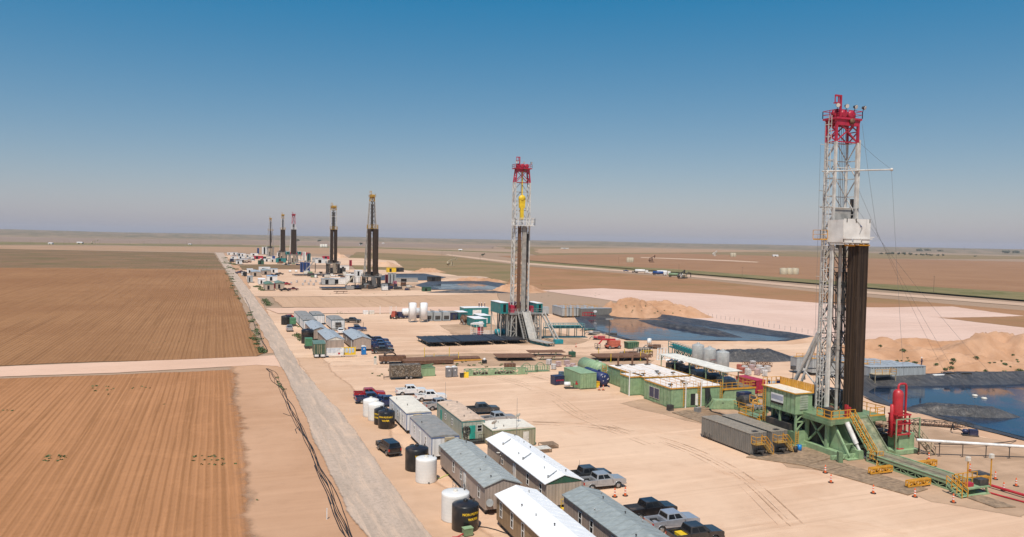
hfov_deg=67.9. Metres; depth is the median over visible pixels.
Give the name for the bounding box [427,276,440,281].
equipment house
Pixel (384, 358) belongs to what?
rusty wagon
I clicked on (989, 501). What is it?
ground mat
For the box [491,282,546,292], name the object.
dirt mound
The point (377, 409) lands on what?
water tank
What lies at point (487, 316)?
equipment house
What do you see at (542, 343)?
pipe catwalk
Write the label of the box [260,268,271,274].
site cabin
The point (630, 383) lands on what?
equipment house
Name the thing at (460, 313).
equipment house
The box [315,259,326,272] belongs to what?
site cabin
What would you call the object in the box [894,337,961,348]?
dirt mound
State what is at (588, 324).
pit liner
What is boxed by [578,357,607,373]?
fuel tank
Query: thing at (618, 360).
exhaust stack
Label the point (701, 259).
farm road
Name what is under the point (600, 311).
frac tank
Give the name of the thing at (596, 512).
office trailer
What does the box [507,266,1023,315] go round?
field
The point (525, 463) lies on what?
office trailer
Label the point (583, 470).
pickup truck
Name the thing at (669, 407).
site box
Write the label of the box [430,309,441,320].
generator
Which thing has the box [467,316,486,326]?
equipment house
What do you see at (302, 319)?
office trailer
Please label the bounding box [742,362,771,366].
pipe basket
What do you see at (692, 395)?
equipment house
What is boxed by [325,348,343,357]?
notice board
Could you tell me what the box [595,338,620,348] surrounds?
boom lift
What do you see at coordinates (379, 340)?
pickup truck
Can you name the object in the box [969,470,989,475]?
site box
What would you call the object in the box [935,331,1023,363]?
dirt mound
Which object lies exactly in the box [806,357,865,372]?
frac tank
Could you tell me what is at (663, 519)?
pickup truck
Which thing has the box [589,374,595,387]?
door
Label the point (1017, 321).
field
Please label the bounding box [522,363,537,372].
railed cage
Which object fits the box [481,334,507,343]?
pipe stack
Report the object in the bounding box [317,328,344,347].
office trailer
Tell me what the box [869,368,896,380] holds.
stair landing
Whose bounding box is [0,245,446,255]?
field
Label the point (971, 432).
pit pump
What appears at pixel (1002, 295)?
grass verge
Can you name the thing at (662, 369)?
equipment house
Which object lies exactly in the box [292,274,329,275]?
pipe stack
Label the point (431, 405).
pickup truck
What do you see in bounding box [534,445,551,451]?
wooden deck
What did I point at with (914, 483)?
pipe rack
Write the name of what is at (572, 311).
frac tank
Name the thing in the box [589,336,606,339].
pump skid
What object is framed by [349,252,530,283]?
field
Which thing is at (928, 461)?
pipe rack
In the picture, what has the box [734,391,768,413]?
mud pump
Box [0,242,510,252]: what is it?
grass verge
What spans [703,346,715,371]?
silo
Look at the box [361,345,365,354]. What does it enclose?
portable toilet
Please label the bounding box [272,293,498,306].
field
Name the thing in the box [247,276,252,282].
site cabin
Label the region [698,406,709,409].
ground mat
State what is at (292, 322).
liquid tank
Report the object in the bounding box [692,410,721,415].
stained sand
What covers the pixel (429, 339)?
pipe stack
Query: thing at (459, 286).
pit water
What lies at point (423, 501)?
sand
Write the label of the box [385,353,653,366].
stained sand
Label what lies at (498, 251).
ground
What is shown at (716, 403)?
green skid
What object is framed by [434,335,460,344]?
pipe stack
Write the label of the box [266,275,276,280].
site cabin
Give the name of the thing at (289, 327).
pickup truck
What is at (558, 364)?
sack pallet
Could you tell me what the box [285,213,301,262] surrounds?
drilling rig
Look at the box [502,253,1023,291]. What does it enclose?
field
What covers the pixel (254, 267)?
field
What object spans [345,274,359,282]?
site cabin
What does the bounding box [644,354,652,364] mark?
exhaust stack
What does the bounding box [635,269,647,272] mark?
tanker truck
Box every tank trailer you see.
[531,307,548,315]
[701,415,773,456]
[722,413,794,454]
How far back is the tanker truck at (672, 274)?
684.29 m
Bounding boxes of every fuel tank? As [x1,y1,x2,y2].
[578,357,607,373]
[585,367,609,387]
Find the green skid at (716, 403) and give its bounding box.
[705,398,759,408]
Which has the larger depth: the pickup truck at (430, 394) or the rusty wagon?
the rusty wagon
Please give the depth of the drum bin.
202.64 m
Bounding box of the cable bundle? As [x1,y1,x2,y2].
[266,368,352,536]
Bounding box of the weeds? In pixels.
[2,257,1019,500]
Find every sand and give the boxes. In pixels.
[224,253,273,352]
[229,365,367,536]
[297,357,490,536]
[358,283,431,290]
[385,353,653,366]
[440,323,588,344]
[621,393,1023,516]
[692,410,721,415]
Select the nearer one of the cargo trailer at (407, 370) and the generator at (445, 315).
the cargo trailer at (407, 370)
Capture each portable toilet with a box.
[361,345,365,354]
[445,366,451,377]
[451,366,457,376]
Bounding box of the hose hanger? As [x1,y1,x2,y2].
[705,388,711,406]
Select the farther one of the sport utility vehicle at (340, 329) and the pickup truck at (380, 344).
the sport utility vehicle at (340, 329)
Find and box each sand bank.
[413,285,490,290]
[567,317,813,343]
[841,382,1023,444]
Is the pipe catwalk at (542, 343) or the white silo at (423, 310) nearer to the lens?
the pipe catwalk at (542, 343)
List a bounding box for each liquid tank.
[289,317,295,325]
[304,337,312,347]
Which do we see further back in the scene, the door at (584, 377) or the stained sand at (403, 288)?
the stained sand at (403, 288)
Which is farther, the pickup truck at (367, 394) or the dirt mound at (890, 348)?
the dirt mound at (890, 348)
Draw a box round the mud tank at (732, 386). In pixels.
[658,353,755,398]
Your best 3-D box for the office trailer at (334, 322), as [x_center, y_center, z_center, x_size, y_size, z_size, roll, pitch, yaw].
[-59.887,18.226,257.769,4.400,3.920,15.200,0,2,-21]
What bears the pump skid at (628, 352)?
on the well pad at (722, 495)
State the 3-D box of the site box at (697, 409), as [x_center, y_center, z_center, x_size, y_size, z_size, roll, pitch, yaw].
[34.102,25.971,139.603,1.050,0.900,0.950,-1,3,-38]
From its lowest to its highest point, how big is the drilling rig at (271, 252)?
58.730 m
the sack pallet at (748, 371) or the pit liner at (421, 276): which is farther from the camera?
the pit liner at (421, 276)
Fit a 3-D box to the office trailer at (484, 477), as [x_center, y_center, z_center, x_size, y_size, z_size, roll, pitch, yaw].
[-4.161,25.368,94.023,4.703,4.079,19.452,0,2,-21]
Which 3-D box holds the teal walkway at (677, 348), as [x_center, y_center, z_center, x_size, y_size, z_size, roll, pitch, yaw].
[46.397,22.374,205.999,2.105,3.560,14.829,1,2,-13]
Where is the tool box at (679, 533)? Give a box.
[674,530,687,535]
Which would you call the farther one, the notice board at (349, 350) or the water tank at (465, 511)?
the notice board at (349, 350)
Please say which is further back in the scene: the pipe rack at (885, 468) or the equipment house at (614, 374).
the equipment house at (614, 374)
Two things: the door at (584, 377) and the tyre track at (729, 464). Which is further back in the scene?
the door at (584, 377)
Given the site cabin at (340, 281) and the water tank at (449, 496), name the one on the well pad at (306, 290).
the site cabin at (340, 281)
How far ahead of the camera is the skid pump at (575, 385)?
159.62 m
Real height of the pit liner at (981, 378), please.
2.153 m
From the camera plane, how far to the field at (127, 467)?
104.91 m
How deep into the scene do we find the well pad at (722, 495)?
112.02 m
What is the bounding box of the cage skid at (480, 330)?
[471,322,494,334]
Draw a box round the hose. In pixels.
[479,526,509,534]
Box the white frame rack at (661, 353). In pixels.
[656,348,668,359]
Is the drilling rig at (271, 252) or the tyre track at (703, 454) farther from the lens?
the drilling rig at (271, 252)
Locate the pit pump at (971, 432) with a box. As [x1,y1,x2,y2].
[950,424,978,436]
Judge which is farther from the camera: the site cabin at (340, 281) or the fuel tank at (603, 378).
the site cabin at (340, 281)
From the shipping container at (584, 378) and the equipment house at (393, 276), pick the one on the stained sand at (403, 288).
the equipment house at (393, 276)
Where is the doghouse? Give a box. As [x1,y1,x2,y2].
[738,376,813,446]
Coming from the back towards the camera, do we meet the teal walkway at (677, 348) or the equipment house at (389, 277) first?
the equipment house at (389, 277)
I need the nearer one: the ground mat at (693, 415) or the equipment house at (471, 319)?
the ground mat at (693, 415)
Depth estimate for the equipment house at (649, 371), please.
159.57 m
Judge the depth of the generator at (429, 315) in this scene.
285.14 m
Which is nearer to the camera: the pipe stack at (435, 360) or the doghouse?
the doghouse
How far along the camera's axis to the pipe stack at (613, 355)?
198.88 m
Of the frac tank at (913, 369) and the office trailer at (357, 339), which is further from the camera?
the office trailer at (357, 339)
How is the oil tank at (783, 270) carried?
on the field at (992, 275)
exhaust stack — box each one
[615,355,623,365]
[629,354,637,365]
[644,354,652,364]
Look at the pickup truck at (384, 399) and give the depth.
138.82 m
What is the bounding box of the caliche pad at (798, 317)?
[544,288,1023,341]
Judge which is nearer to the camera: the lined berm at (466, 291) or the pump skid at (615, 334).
the pump skid at (615, 334)
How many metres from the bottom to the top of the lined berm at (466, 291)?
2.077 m
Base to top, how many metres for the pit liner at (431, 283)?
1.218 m
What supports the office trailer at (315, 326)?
on the well pad at (722, 495)
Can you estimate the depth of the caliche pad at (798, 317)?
340.36 m
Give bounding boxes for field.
[0,237,494,248]
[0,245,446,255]
[0,249,223,268]
[0,268,262,365]
[0,370,250,536]
[238,264,299,269]
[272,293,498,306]
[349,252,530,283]
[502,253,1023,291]
[504,247,1023,258]
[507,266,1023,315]
[534,248,776,252]
[947,316,1023,326]
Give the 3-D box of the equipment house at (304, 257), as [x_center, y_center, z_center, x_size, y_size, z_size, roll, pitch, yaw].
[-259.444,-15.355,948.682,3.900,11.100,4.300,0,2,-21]
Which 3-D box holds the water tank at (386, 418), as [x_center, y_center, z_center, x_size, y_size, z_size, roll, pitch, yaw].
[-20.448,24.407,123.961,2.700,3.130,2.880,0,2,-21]
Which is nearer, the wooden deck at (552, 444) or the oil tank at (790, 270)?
the wooden deck at (552, 444)
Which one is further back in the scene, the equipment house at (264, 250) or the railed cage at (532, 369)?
the equipment house at (264, 250)
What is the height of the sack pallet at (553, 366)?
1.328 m
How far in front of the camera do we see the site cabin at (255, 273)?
563.33 m
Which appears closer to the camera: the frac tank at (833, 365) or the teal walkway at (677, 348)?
the frac tank at (833, 365)
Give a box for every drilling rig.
[266,216,273,255]
[277,212,286,260]
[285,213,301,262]
[325,203,340,273]
[354,191,381,287]
[490,157,562,343]
[767,94,1008,465]
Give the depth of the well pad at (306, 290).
445.55 m
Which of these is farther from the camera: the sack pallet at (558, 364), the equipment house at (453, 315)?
the equipment house at (453, 315)
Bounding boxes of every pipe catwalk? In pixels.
[530,339,554,346]
[866,451,994,498]
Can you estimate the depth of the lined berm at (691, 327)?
269.98 m
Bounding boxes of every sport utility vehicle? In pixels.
[337,327,344,333]
[375,438,401,455]
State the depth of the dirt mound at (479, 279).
544.17 m
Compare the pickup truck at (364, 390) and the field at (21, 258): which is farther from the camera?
the field at (21, 258)
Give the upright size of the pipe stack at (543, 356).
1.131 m
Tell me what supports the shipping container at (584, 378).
on the well pad at (722, 495)
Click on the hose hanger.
(707, 393)
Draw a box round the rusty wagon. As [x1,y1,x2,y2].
[379,351,405,363]
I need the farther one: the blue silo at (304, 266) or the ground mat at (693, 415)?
the blue silo at (304, 266)
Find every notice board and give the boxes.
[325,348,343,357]
[341,347,355,356]
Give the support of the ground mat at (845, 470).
on the stained sand at (1009, 471)
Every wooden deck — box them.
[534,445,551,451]
[538,441,558,447]
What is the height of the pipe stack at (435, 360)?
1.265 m
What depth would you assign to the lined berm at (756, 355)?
201.84 m
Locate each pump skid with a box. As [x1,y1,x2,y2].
[585,331,599,334]
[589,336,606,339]
[602,333,618,335]
[619,351,636,352]
[633,347,652,351]
[644,344,662,348]
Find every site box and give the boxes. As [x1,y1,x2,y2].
[666,404,673,410]
[694,407,700,412]
[837,451,842,462]
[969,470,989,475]
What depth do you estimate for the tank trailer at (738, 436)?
114.87 m
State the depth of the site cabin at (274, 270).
621.91 m
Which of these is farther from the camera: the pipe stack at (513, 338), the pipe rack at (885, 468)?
the pipe stack at (513, 338)
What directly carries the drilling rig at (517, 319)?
on the stained sand at (462, 329)
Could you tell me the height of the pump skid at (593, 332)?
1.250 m
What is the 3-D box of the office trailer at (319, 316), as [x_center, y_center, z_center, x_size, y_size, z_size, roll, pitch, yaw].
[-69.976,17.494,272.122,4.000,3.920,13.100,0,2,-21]
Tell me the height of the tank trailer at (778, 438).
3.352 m
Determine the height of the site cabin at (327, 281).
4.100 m
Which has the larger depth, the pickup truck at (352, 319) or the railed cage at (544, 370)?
the pickup truck at (352, 319)
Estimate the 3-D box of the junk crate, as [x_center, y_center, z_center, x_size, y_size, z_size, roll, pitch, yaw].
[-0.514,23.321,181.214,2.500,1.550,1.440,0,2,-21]
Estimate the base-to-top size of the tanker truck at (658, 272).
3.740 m
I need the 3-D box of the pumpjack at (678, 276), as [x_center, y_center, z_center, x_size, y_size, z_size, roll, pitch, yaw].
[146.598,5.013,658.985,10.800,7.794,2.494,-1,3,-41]
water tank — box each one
[281,315,290,324]
[301,328,313,343]
[363,396,378,417]
[368,400,383,421]
[374,406,388,424]
[378,408,394,428]
[405,443,427,471]
[415,455,436,483]
[441,487,469,522]
[452,498,478,532]
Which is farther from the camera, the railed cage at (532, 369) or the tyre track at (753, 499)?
the railed cage at (532, 369)
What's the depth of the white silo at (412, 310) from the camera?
279.10 m
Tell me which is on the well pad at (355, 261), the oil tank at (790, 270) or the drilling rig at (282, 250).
the drilling rig at (282, 250)
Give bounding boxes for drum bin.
[568,350,575,356]
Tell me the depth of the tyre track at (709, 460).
93.39 m
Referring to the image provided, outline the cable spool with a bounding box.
[460,315,467,323]
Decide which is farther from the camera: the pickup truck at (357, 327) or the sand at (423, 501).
the pickup truck at (357, 327)
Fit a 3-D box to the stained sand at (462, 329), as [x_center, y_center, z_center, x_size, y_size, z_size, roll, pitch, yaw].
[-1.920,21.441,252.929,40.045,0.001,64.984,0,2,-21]
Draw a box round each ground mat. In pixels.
[672,410,707,422]
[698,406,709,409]
[746,445,829,465]
[804,459,927,495]
[966,495,1015,507]
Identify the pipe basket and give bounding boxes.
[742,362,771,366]
[888,417,973,427]
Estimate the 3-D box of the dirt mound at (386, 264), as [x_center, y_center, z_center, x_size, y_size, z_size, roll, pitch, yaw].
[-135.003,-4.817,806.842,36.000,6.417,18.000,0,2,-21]
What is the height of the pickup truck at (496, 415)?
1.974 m
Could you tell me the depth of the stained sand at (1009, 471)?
110.12 m
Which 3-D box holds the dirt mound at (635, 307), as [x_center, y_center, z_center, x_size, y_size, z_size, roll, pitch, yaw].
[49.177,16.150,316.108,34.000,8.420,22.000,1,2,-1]
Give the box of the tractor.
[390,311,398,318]
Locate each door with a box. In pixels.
[523,431,528,442]
[581,374,588,387]
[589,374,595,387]
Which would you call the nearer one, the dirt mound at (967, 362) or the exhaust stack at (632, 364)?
the exhaust stack at (632, 364)
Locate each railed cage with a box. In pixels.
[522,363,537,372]
[536,362,549,371]
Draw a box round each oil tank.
[780,267,787,273]
[788,268,792,273]
[793,268,798,273]
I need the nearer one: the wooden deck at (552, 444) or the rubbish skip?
the wooden deck at (552, 444)
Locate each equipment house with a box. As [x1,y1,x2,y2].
[262,247,268,253]
[276,258,285,262]
[302,252,305,260]
[307,253,310,261]
[386,267,395,271]
[388,273,391,282]
[392,273,395,281]
[396,268,403,271]
[396,278,417,281]
[422,287,430,290]
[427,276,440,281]
[448,311,457,319]
[455,310,466,318]
[459,306,488,314]
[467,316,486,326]
[473,313,490,322]
[608,364,657,395]
[620,368,644,395]
[624,364,673,377]
[637,363,689,376]
[644,374,685,407]
[660,373,700,407]
[672,372,722,405]
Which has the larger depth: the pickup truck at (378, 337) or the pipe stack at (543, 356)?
the pickup truck at (378, 337)
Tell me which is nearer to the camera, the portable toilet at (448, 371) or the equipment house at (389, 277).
the portable toilet at (448, 371)
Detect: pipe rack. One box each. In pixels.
[868,465,892,474]
[905,477,930,487]
[918,459,937,465]
[971,475,989,481]
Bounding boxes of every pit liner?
[381,273,444,279]
[416,281,504,289]
[575,314,812,340]
[863,371,1023,439]
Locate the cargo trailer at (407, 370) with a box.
[385,363,420,379]
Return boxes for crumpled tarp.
[666,358,684,369]
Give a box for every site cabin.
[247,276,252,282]
[250,270,260,276]
[258,278,265,284]
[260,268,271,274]
[263,281,273,290]
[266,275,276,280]
[270,268,277,272]
[274,280,283,288]
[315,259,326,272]
[321,278,334,284]
[335,278,345,284]
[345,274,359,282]
[481,419,535,444]
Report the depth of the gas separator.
114.11 m
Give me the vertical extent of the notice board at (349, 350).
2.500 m
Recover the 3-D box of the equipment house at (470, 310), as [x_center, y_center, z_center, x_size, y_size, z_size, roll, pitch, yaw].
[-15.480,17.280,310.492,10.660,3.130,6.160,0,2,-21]
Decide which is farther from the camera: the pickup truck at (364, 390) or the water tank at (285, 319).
the water tank at (285, 319)
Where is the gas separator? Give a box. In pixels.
[887,383,935,454]
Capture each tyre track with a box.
[534,421,778,509]
[542,422,797,517]
[556,425,790,525]
[592,427,777,523]
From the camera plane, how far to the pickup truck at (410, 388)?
149.62 m
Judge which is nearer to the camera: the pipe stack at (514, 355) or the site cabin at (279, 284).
the pipe stack at (514, 355)
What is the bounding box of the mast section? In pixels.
[464,367,527,375]
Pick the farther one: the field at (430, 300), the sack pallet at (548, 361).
the field at (430, 300)
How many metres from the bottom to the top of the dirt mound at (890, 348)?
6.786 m
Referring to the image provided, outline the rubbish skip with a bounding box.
[624,341,638,348]
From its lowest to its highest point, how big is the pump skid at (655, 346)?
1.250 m
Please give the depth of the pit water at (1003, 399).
155.82 m
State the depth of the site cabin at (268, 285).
423.70 m
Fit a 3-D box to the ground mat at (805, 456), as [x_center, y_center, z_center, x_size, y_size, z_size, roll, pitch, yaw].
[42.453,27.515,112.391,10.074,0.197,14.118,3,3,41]
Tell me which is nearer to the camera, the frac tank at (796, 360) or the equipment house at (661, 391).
the equipment house at (661, 391)
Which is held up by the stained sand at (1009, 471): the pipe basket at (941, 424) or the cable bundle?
the pipe basket at (941, 424)
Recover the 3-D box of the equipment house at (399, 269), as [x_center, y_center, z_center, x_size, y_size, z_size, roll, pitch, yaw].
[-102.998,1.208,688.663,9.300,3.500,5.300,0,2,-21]
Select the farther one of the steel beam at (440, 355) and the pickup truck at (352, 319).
the pickup truck at (352, 319)
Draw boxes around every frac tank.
[552,304,568,316]
[560,304,575,316]
[567,304,582,316]
[578,308,611,316]
[790,353,842,370]
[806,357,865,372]
[821,356,879,374]
[841,360,897,376]
[864,360,914,364]
[864,364,925,376]
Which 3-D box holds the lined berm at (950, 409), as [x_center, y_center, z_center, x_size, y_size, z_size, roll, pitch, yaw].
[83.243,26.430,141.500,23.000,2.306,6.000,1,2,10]
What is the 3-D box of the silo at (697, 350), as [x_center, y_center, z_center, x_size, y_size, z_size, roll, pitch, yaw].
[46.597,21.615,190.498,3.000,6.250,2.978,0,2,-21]
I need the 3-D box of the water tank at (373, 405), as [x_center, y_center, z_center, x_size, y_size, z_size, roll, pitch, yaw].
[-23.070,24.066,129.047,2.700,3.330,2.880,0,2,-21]
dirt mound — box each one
[333,253,347,257]
[371,261,399,266]
[412,268,444,272]
[453,277,506,282]
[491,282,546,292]
[602,297,664,318]
[646,300,713,317]
[799,337,950,361]
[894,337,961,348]
[911,351,1023,372]
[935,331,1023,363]
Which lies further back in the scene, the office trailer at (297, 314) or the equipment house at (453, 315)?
the equipment house at (453, 315)
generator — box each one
[422,311,432,320]
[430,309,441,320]
[439,309,450,320]
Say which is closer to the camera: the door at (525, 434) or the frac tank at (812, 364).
the door at (525, 434)
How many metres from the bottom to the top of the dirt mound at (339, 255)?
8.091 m
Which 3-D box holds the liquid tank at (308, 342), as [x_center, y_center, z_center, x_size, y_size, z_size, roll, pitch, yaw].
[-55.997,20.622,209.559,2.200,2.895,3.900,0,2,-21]
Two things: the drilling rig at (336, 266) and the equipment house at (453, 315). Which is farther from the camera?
the drilling rig at (336, 266)
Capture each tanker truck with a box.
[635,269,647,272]
[653,271,666,274]
[668,273,682,276]
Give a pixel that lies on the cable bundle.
(318, 465)
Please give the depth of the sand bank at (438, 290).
457.39 m
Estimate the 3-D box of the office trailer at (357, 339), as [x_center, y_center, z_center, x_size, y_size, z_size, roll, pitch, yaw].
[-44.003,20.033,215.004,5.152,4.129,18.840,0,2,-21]
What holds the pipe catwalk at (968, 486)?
on the stained sand at (1009, 471)
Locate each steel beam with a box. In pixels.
[425,354,457,356]
[454,359,481,360]
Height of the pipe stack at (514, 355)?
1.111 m
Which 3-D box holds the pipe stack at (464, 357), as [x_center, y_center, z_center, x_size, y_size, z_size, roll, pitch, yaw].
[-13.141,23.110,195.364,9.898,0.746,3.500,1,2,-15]
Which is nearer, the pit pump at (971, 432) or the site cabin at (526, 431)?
the site cabin at (526, 431)
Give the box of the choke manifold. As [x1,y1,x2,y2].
[858,421,887,445]
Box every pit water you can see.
[431,283,496,289]
[588,318,791,340]
[868,384,1023,436]
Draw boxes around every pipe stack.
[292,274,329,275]
[319,287,361,289]
[401,356,453,363]
[416,336,445,345]
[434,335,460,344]
[448,334,493,344]
[448,356,480,359]
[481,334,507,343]
[494,334,526,340]
[494,353,536,359]
[526,350,564,354]
[536,355,571,358]
[590,353,651,360]
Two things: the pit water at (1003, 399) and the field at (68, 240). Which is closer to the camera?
the pit water at (1003, 399)
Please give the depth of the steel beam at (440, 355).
199.81 m
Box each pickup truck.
[285,325,292,330]
[345,317,360,322]
[348,322,366,330]
[353,387,385,396]
[354,391,385,403]
[371,336,388,340]
[371,339,390,343]
[371,342,392,347]
[371,345,394,353]
[378,395,391,404]
[395,384,426,394]
[414,389,446,401]
[422,397,447,410]
[466,402,499,412]
[481,410,516,420]
[570,464,611,476]
[581,470,626,488]
[623,497,677,518]
[643,508,700,532]
[665,520,724,536]
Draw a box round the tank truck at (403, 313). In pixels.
[396,308,419,318]
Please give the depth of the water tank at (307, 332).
218.63 m
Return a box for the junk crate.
[504,363,515,368]
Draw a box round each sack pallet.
[546,359,551,364]
[551,364,555,369]
[556,361,561,366]
[739,367,744,373]
[744,368,751,374]
[749,364,754,370]
[754,368,760,375]
[762,370,767,376]
[764,365,770,371]
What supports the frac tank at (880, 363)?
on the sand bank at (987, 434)
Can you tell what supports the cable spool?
on the stained sand at (462, 329)
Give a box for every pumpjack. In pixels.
[446,257,456,265]
[677,270,684,278]
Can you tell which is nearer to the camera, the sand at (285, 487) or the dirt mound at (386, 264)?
the sand at (285, 487)
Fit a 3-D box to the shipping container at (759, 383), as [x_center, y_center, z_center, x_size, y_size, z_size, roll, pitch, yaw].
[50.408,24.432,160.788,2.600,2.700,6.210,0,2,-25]
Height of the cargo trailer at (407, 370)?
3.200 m
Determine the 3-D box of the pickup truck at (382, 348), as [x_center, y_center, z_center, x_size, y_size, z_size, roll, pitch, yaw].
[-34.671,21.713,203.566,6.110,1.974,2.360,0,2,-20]
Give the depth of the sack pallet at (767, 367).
185.02 m
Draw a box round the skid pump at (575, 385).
[564,381,578,388]
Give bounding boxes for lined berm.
[426,290,508,292]
[638,320,741,337]
[716,348,790,361]
[903,402,1019,417]
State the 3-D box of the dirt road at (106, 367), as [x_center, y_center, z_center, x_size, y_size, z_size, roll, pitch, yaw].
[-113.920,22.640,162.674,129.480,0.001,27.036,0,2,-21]
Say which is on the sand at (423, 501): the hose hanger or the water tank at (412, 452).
the water tank at (412, 452)
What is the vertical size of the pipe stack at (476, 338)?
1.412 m
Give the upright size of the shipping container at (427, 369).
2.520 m
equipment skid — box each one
[345,285,354,289]
[381,286,390,290]
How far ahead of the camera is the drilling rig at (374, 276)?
465.81 m
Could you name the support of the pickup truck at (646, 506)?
on the well pad at (722, 495)
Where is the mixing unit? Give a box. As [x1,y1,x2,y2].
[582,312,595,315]
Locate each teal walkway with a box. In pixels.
[542,323,587,337]
[668,341,691,356]
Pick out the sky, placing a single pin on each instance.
(648, 121)
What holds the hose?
on the well pad at (722, 495)
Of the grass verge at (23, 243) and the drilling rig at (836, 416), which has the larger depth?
the grass verge at (23, 243)
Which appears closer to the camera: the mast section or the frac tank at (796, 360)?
the mast section
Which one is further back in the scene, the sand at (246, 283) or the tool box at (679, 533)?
the sand at (246, 283)
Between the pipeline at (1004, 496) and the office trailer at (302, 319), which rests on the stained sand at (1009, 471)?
the pipeline at (1004, 496)
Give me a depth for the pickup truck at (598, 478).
95.19 m
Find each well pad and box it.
[226,255,401,266]
[242,269,512,296]
[266,307,1023,536]
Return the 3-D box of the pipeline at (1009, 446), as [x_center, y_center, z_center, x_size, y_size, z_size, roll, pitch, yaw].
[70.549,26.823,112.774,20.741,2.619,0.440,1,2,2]
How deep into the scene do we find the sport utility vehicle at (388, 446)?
107.86 m
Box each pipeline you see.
[916,438,1023,458]
[934,440,1016,444]
[979,489,1023,502]
[989,484,1023,495]
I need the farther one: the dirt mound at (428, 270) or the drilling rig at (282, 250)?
the drilling rig at (282, 250)
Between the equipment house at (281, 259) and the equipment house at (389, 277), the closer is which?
the equipment house at (389, 277)
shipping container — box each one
[421,363,435,375]
[564,366,596,388]
[736,375,764,392]
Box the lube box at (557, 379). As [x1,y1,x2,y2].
[550,374,564,384]
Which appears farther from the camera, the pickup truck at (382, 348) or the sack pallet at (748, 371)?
the pickup truck at (382, 348)
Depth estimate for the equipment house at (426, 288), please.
440.69 m
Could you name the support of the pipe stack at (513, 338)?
on the stained sand at (462, 329)
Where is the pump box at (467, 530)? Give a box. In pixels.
[452,525,473,536]
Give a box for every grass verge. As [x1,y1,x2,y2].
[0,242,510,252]
[530,261,1023,300]
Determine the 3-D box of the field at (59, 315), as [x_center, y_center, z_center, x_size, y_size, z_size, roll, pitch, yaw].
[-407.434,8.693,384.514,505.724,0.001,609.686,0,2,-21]
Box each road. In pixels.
[0,355,280,376]
[216,253,431,536]
[266,306,490,312]
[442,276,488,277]
[447,254,1023,305]
[641,257,757,262]
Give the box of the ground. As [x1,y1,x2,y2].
[0,229,1023,536]
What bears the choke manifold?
on the stained sand at (1009, 471)
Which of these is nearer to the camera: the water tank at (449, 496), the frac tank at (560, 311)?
the water tank at (449, 496)
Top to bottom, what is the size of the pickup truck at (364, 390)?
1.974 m
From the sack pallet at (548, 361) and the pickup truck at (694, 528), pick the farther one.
the sack pallet at (548, 361)
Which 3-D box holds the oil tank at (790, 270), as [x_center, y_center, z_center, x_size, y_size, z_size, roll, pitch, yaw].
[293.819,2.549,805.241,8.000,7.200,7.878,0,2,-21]
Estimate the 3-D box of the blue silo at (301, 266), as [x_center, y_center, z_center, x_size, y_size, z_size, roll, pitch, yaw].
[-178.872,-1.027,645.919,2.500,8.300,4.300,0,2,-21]
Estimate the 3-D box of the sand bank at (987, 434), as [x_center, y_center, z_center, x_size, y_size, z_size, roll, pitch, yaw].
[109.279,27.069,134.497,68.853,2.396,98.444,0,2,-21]
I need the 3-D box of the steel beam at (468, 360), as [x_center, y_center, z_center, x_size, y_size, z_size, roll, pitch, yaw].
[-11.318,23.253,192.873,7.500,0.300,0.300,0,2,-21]
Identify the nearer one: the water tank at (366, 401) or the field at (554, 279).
the water tank at (366, 401)
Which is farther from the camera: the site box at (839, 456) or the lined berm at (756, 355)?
the lined berm at (756, 355)
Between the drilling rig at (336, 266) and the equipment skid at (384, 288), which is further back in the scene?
the drilling rig at (336, 266)
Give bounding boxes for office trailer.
[294,311,310,325]
[299,316,316,328]
[304,320,325,338]
[309,311,324,324]
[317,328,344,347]
[326,315,344,329]
[342,328,370,350]
[389,395,431,432]
[410,414,458,455]
[437,400,484,443]
[439,438,522,513]
[485,431,583,507]
[494,485,595,536]
[562,486,668,536]
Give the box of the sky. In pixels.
[0,0,1023,248]
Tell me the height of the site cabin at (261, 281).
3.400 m
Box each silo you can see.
[300,262,302,271]
[303,262,306,271]
[408,302,416,321]
[419,302,427,321]
[692,342,703,367]
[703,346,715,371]
[716,349,728,374]
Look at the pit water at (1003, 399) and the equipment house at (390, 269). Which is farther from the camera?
the equipment house at (390, 269)
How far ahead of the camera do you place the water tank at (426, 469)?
96.00 m

